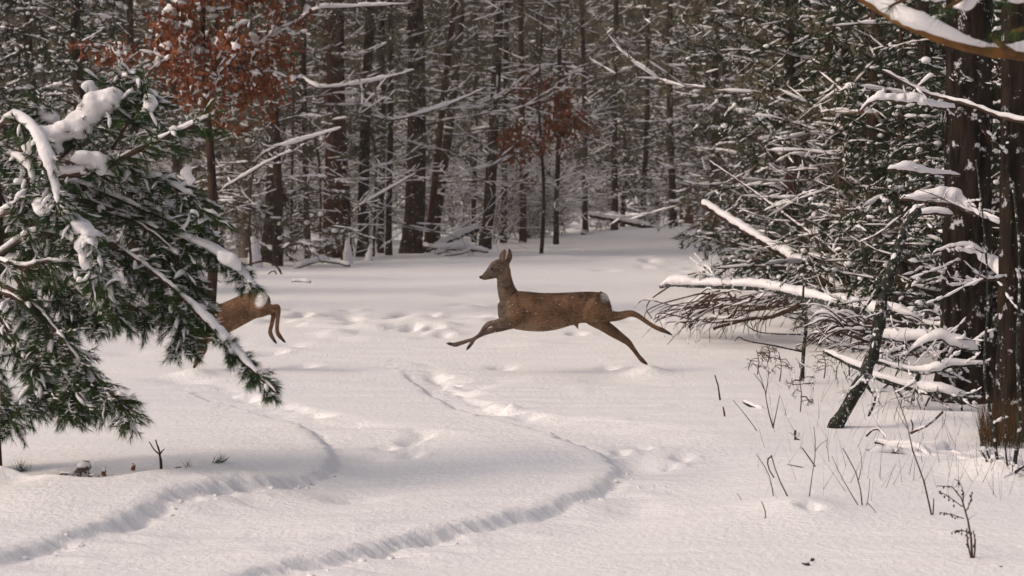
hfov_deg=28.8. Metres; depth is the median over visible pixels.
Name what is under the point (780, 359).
seedling
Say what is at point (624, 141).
young pine
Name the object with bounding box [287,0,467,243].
pine tree
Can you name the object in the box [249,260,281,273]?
bent stick
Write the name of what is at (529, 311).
roe deer
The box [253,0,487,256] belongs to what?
pine tree
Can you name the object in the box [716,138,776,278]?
young pine
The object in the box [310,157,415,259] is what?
bowed sapling
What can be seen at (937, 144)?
young pine
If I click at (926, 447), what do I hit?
fallen branch
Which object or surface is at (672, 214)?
pine tree
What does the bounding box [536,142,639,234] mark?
bare bush
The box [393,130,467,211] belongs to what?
bare bush
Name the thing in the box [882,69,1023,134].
snow laden branch
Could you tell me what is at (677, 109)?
pine tree
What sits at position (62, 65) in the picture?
pine tree
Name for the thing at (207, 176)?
bare bush
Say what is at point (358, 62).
pine tree
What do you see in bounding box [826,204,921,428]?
dead snag
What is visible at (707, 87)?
pine tree
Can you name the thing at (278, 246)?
young pine
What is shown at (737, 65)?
pine tree
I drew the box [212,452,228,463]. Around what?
needle tuft
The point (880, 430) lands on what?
bent stick
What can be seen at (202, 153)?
young pine
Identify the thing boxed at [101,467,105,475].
frozen clod
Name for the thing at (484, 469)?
snow ground
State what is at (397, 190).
bare bush
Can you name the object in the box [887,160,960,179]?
snow laden branch
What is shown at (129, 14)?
young pine
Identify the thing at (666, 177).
tree
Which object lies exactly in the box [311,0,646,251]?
pine tree
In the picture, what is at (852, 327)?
brush pile
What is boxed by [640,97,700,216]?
young pine
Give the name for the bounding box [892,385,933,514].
weed
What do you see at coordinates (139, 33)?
pine tree
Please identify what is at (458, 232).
fallen log
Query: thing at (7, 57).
young pine
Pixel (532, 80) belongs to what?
young pine
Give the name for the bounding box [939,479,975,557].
seed plant
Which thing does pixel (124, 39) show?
pine tree
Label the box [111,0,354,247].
pine tree
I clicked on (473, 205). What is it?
pine tree
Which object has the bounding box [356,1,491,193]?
pine tree
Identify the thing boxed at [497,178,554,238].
bare bush
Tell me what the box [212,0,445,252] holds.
pine tree
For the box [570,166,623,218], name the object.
bare bush
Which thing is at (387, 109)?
pine tree
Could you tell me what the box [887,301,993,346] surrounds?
fallen branch
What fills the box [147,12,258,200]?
young pine
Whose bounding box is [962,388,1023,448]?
dry grass
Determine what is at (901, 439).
pale stalks
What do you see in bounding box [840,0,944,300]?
young pine
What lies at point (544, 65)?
bowed sapling
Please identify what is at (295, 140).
bowed sapling
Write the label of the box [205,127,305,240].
bowed sapling
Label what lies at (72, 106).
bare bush
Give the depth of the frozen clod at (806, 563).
8.29 m
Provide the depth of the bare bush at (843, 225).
23.12 m
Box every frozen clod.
[58,471,75,476]
[74,460,90,476]
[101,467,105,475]
[802,561,809,565]
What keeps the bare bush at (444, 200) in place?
on the snow ground at (484, 469)
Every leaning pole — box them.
[689,160,853,271]
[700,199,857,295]
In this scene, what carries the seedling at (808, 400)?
on the snow ground at (484, 469)
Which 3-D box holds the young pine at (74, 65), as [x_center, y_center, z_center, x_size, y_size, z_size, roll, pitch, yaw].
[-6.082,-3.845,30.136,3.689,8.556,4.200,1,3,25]
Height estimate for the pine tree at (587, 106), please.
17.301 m
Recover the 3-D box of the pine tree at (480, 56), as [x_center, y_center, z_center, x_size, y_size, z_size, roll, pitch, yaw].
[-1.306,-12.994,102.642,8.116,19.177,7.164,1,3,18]
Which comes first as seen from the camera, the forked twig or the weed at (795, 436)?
the forked twig
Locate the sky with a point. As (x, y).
(632, 1)
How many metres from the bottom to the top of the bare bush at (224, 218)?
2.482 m
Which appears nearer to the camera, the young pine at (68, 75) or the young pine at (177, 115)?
the young pine at (177, 115)
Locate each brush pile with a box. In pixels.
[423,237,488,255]
[634,286,810,344]
[790,303,939,379]
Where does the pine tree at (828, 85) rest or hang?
on the snow ground at (484, 469)
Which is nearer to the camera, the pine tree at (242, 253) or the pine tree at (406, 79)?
the pine tree at (242, 253)
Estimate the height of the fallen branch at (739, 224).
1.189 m
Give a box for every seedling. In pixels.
[745,350,772,374]
[760,344,778,361]
[767,352,793,381]
[785,376,814,411]
[812,354,837,377]
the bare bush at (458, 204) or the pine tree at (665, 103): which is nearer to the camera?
the pine tree at (665, 103)
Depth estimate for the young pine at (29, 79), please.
33.76 m
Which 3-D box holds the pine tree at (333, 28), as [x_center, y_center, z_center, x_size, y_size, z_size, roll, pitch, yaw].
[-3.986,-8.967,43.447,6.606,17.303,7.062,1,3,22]
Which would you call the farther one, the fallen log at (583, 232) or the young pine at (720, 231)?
the fallen log at (583, 232)
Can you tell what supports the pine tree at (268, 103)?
on the snow ground at (484, 469)
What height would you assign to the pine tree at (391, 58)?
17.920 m
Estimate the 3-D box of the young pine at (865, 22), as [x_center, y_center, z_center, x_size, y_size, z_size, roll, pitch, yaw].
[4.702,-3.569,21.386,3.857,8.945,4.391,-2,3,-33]
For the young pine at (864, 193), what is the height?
4.541 m
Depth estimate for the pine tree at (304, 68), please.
41.94 m
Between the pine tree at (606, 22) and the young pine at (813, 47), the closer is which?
the young pine at (813, 47)
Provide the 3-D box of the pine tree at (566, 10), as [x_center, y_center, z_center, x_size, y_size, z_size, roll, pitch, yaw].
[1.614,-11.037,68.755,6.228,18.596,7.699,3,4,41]
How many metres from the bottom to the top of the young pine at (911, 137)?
6.469 m
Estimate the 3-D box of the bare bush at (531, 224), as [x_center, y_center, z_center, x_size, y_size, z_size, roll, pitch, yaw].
[0.213,-3.205,55.254,4.852,4.129,4.221,-2,4,-34]
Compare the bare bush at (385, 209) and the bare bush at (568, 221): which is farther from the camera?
the bare bush at (568, 221)
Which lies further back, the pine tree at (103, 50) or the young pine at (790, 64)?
the pine tree at (103, 50)
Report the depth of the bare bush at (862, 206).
23.00 m
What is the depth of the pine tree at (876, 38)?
21.78 m
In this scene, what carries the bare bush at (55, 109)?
on the snow ground at (484, 469)
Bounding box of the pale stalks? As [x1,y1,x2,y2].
[740,354,1023,499]
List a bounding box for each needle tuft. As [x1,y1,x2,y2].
[12,454,31,471]
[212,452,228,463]
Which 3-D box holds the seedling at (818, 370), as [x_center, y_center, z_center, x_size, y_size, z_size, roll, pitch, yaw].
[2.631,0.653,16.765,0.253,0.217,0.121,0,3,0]
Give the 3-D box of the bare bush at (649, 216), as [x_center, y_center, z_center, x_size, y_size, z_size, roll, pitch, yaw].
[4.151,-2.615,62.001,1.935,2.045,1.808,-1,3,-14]
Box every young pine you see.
[0,0,91,257]
[0,0,140,279]
[0,0,226,292]
[0,15,45,252]
[13,0,260,260]
[51,72,72,164]
[90,0,288,254]
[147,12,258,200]
[174,0,377,265]
[182,76,237,234]
[183,71,236,241]
[350,106,399,227]
[477,58,579,236]
[510,26,593,223]
[588,88,663,226]
[608,33,680,209]
[626,0,782,240]
[629,104,681,220]
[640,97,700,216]
[655,0,816,251]
[666,0,870,285]
[675,75,719,218]
[676,0,887,277]
[679,0,822,245]
[688,0,943,333]
[706,0,865,225]
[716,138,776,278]
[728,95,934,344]
[741,0,904,284]
[744,11,887,237]
[750,0,945,303]
[779,0,943,352]
[798,2,916,228]
[806,29,933,285]
[810,0,1000,356]
[831,12,934,308]
[832,5,1000,361]
[833,11,945,315]
[837,0,1000,352]
[839,8,941,265]
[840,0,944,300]
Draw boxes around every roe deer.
[193,291,285,367]
[446,249,671,364]
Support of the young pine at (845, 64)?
on the snow ground at (484, 469)
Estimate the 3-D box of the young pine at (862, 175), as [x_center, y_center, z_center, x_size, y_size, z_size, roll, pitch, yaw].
[5.315,-1.599,25.890,2.589,4.397,1.910,-1,3,-22]
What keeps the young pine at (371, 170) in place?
on the snow ground at (484, 469)
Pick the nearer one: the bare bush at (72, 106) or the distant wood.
the bare bush at (72, 106)
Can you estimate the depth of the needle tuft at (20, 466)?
11.10 m
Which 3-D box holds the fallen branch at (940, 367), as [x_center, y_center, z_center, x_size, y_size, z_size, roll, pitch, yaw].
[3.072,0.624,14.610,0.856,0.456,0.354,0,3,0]
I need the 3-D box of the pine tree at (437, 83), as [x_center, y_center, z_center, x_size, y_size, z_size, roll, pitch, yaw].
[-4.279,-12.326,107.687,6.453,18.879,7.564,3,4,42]
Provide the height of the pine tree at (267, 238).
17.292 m
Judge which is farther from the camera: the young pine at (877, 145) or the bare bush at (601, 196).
the bare bush at (601, 196)
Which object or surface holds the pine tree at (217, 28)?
on the snow ground at (484, 469)
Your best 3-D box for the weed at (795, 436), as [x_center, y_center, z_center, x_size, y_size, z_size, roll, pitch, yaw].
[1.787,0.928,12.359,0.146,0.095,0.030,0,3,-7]
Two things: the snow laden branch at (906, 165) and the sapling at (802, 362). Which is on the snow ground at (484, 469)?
the sapling at (802, 362)
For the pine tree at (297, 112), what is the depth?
53.81 m
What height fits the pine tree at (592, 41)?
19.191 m
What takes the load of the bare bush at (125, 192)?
on the snow ground at (484, 469)
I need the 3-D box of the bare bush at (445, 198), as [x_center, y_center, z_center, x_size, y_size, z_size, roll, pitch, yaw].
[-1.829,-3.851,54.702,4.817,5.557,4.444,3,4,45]
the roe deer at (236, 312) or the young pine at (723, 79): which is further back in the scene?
the young pine at (723, 79)
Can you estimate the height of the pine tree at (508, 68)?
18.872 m
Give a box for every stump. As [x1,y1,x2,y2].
[248,236,262,267]
[343,234,352,263]
[364,244,372,260]
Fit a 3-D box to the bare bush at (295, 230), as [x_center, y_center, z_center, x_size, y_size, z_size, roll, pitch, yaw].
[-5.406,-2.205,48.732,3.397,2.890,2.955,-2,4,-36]
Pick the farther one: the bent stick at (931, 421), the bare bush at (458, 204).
the bare bush at (458, 204)
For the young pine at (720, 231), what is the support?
on the snow ground at (484, 469)
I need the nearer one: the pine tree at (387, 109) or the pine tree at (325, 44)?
the pine tree at (325, 44)
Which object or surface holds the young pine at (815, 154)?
on the snow ground at (484, 469)
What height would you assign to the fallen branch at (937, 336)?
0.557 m
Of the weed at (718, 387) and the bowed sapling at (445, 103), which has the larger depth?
the bowed sapling at (445, 103)
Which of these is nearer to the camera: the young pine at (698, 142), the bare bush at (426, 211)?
the bare bush at (426, 211)
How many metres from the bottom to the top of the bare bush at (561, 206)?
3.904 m
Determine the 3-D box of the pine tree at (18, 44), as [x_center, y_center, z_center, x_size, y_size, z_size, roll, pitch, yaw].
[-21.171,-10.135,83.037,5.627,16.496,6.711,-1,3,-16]
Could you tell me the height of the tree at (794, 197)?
2.779 m
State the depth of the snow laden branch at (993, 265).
13.98 m
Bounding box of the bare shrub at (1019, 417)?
[963,159,1023,477]
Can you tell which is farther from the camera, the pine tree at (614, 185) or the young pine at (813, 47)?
the pine tree at (614, 185)
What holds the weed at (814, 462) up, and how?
on the snow ground at (484, 469)
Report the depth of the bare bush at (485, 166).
60.41 m
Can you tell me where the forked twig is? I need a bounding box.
[149,440,164,468]
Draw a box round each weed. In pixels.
[714,375,720,399]
[750,357,779,427]
[756,454,773,495]
[767,455,787,495]
[788,447,815,467]
[789,430,799,439]
[809,430,826,496]
[832,448,875,511]
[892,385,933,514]
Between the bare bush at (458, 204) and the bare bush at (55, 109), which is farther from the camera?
the bare bush at (458, 204)
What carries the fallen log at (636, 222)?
on the snow ground at (484, 469)
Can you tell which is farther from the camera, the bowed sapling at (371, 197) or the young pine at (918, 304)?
the bowed sapling at (371, 197)
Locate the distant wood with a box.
[0,0,865,215]
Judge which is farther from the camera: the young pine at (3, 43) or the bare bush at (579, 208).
the bare bush at (579, 208)
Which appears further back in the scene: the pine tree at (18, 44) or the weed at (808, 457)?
the pine tree at (18, 44)
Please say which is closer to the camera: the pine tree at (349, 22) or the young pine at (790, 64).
the young pine at (790, 64)
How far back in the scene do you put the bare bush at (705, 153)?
62.28 m
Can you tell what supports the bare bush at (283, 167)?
on the snow ground at (484, 469)
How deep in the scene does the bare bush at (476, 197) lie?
62.29 m
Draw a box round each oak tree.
[66,0,314,304]
[496,14,599,252]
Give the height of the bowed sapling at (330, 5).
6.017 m
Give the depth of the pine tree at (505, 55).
52.85 m
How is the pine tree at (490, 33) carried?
on the snow ground at (484, 469)
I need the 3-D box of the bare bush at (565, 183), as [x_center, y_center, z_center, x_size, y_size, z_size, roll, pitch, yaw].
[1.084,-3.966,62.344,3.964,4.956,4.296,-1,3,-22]
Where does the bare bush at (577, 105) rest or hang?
on the snow ground at (484, 469)
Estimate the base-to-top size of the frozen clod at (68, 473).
0.038 m
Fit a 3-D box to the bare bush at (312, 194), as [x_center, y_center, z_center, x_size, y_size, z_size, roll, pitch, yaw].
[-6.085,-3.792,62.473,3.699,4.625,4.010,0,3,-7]
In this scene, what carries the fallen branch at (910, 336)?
on the snow ground at (484, 469)
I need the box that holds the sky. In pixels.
[48,1,762,190]
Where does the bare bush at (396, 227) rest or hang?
on the snow ground at (484, 469)
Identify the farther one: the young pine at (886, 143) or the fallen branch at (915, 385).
the young pine at (886, 143)
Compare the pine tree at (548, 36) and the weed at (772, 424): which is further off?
the pine tree at (548, 36)
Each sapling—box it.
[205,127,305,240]
[227,110,341,265]
[282,0,405,260]
[286,59,413,256]
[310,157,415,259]
[347,77,516,256]
[468,43,564,246]
[735,282,832,380]
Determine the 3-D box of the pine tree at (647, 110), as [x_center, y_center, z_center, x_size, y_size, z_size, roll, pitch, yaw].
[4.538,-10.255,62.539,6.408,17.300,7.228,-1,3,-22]
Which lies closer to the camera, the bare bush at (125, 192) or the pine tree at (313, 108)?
the bare bush at (125, 192)
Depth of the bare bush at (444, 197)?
61.82 m
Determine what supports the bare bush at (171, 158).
on the snow ground at (484, 469)
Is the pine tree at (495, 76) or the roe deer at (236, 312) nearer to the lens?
the roe deer at (236, 312)
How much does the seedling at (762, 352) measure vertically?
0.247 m
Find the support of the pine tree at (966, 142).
on the snow ground at (484, 469)
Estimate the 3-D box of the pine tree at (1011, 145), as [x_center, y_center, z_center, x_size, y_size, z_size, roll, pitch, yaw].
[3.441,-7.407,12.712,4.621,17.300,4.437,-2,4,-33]
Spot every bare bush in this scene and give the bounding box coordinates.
[1,84,63,154]
[19,67,152,162]
[69,124,171,243]
[101,97,265,245]
[104,89,240,254]
[107,92,225,236]
[161,157,253,249]
[180,45,325,229]
[182,89,324,250]
[221,154,357,249]
[225,194,264,249]
[227,160,316,237]
[228,131,314,234]
[254,85,355,231]
[262,62,427,249]
[281,90,427,247]
[284,130,373,234]
[322,154,405,243]
[370,142,450,240]
[375,83,515,228]
[386,114,478,238]
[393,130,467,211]
[394,181,465,237]
[396,51,562,239]
[398,128,477,233]
[430,110,614,238]
[445,189,481,227]
[446,50,629,244]
[446,81,591,238]
[448,140,545,229]
[454,155,538,238]
[479,53,610,230]
[479,107,613,236]
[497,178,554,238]
[499,107,609,235]
[512,179,568,236]
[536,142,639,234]
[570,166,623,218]
[576,167,644,231]
[578,174,620,221]
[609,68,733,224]
[618,173,668,224]
[661,70,767,223]
[681,119,761,222]
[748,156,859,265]
[766,146,857,211]
[800,175,896,252]
[823,59,942,303]
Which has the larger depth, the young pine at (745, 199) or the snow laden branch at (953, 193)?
the young pine at (745, 199)
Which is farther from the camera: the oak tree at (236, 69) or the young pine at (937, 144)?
the oak tree at (236, 69)
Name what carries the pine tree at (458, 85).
on the snow ground at (484, 469)
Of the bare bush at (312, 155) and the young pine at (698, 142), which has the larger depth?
the young pine at (698, 142)
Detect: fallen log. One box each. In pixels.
[426,224,480,251]
[581,230,597,234]
[588,208,664,227]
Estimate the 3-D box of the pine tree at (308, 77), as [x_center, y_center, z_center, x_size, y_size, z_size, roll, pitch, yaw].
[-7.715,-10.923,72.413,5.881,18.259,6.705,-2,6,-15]
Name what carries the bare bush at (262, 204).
on the snow ground at (484, 469)
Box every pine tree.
[0,2,66,157]
[0,41,23,148]
[3,2,108,163]
[9,5,99,93]
[33,1,100,158]
[36,0,160,163]
[47,0,265,247]
[48,0,265,167]
[55,4,139,105]
[60,4,113,122]
[87,0,391,217]
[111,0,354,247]
[140,0,501,261]
[151,0,395,257]
[154,0,348,257]
[180,0,470,259]
[207,0,535,254]
[211,10,289,176]
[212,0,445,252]
[219,0,358,232]
[220,23,363,242]
[225,0,545,255]
[235,0,406,238]
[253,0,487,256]
[283,13,387,219]
[286,0,447,189]
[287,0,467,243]
[295,0,574,253]
[308,1,442,197]
[309,1,407,226]
[311,0,462,192]
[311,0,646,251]
[344,0,617,242]
[349,1,460,210]
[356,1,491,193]
[361,0,642,249]
[371,0,563,243]
[394,2,461,214]
[405,0,527,138]
[423,0,620,241]
[426,0,518,221]
[429,0,543,116]
[435,0,631,242]
[438,0,573,211]
[455,0,612,225]
[463,0,620,194]
[464,0,640,244]
[517,0,573,168]
[524,0,609,202]
[527,0,660,221]
[527,0,704,231]
[528,0,738,209]
[538,0,729,231]
[548,0,637,209]
[551,0,768,226]
[561,0,649,206]
[570,0,890,285]
[578,0,733,223]
[579,0,736,223]
[583,0,905,293]
[606,0,767,218]
[625,0,718,214]
[637,0,778,224]
[688,0,771,103]
[740,0,938,295]
[788,7,915,211]
[825,0,1000,403]
[886,2,1023,427]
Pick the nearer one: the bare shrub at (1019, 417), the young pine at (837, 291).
the bare shrub at (1019, 417)
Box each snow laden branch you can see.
[858,90,955,114]
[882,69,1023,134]
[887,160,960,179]
[901,186,998,227]
[933,241,998,273]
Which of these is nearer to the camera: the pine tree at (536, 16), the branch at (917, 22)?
the branch at (917, 22)
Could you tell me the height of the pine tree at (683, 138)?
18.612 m
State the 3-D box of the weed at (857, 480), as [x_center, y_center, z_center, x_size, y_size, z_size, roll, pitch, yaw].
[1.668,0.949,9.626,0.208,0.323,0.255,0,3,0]
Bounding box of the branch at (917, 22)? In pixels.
[858,0,1023,60]
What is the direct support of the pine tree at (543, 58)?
on the snow ground at (484, 469)
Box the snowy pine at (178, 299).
[0,62,285,465]
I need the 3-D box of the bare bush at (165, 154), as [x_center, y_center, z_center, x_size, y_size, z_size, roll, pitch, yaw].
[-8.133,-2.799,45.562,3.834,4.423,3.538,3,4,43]
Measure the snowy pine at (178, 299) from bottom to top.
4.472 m
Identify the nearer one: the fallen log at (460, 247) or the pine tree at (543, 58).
the fallen log at (460, 247)
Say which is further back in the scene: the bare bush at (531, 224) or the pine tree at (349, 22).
the pine tree at (349, 22)
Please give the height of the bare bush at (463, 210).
6.111 m
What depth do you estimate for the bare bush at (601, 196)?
69.69 m
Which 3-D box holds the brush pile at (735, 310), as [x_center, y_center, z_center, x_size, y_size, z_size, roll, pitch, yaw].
[2.262,0.247,20.735,1.959,0.571,2.197,0,3,0]
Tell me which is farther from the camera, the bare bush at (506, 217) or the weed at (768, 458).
the bare bush at (506, 217)
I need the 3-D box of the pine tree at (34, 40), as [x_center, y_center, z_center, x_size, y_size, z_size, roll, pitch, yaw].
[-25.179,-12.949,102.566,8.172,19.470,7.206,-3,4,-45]
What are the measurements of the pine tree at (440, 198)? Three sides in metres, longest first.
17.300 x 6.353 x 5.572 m
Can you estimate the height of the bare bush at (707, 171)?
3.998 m
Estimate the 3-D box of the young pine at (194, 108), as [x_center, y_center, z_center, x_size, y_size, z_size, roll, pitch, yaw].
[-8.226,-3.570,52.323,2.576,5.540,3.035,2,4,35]
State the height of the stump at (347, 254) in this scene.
0.780 m
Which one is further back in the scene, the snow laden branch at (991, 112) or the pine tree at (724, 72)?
the pine tree at (724, 72)
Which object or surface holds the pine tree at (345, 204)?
on the snow ground at (484, 469)
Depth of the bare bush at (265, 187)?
57.48 m
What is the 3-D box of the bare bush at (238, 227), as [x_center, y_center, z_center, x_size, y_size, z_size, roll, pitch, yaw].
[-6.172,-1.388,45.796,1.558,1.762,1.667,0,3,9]
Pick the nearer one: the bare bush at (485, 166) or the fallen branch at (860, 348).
the fallen branch at (860, 348)
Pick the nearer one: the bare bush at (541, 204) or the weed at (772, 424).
the weed at (772, 424)
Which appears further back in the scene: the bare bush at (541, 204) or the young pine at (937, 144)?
the bare bush at (541, 204)
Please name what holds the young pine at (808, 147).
on the snow ground at (484, 469)
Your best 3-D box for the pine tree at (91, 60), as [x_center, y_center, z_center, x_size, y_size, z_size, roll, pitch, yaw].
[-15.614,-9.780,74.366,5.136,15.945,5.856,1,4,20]
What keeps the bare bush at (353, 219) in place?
on the snow ground at (484, 469)
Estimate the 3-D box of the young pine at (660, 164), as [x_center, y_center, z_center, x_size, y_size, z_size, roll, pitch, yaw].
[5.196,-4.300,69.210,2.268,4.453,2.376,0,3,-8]
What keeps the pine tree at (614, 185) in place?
on the snow ground at (484, 469)
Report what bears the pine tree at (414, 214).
on the snow ground at (484, 469)
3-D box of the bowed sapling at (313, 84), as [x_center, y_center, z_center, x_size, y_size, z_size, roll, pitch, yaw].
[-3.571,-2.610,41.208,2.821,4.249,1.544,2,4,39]
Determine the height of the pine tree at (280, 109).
17.860 m
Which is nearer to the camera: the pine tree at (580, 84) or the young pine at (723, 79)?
the young pine at (723, 79)
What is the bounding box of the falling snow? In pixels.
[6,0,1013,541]
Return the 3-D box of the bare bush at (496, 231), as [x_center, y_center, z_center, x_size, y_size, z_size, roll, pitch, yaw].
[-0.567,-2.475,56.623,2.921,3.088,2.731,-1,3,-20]
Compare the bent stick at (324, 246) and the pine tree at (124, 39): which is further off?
the pine tree at (124, 39)
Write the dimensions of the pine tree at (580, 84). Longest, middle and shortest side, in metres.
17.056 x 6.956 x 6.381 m
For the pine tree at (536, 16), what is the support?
on the snow ground at (484, 469)
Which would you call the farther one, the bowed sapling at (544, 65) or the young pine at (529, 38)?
the young pine at (529, 38)
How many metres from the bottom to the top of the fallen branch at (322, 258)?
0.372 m
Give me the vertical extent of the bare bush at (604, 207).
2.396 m
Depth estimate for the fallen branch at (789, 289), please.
20.27 m
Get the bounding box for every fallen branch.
[292,278,310,282]
[294,254,350,268]
[659,253,875,315]
[743,400,764,408]
[795,307,867,366]
[823,349,984,410]
[862,437,994,459]
[876,306,994,378]
[876,344,990,400]
[882,309,983,361]
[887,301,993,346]
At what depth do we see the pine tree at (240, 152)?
42.00 m
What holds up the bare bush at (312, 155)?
on the snow ground at (484, 469)
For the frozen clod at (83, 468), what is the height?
0.118 m
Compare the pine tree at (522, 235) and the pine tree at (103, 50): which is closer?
the pine tree at (522, 235)
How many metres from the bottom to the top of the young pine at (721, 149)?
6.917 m
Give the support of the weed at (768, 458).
on the snow ground at (484, 469)
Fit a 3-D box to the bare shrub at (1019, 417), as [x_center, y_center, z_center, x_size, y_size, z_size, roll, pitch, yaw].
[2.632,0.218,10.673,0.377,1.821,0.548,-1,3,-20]
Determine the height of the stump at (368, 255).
0.499 m
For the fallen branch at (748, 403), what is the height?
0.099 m
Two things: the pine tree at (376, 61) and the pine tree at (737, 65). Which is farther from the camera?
the pine tree at (737, 65)
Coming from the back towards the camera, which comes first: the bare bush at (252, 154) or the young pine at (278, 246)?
the bare bush at (252, 154)
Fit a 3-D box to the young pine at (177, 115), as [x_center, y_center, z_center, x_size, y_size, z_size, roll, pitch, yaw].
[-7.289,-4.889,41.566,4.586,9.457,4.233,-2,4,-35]
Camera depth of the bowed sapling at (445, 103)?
42.84 m
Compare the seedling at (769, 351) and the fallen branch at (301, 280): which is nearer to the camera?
the seedling at (769, 351)
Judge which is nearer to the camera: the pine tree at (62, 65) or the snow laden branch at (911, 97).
the snow laden branch at (911, 97)
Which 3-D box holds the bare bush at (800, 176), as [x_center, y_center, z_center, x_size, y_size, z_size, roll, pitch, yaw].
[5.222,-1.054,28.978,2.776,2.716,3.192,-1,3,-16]
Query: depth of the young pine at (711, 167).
51.83 m
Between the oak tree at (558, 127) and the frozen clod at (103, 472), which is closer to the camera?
the frozen clod at (103, 472)
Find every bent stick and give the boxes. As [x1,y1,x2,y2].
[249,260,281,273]
[300,235,342,257]
[866,427,886,438]
[910,411,943,433]
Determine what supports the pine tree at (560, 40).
on the snow ground at (484, 469)
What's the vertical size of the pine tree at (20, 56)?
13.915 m
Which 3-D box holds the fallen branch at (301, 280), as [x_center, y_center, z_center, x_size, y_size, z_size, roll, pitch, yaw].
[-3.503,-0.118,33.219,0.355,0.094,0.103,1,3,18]
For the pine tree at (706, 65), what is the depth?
32.04 m
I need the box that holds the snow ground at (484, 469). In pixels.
[0,193,1023,575]
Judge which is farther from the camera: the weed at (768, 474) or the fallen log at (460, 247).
the fallen log at (460, 247)
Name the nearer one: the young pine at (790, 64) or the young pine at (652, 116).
the young pine at (790, 64)
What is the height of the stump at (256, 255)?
0.787 m
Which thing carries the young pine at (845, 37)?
on the snow ground at (484, 469)
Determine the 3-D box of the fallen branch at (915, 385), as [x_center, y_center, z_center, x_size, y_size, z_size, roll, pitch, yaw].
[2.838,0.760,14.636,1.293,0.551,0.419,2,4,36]
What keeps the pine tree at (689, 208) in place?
on the snow ground at (484, 469)
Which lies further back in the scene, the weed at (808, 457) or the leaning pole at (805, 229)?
the leaning pole at (805, 229)

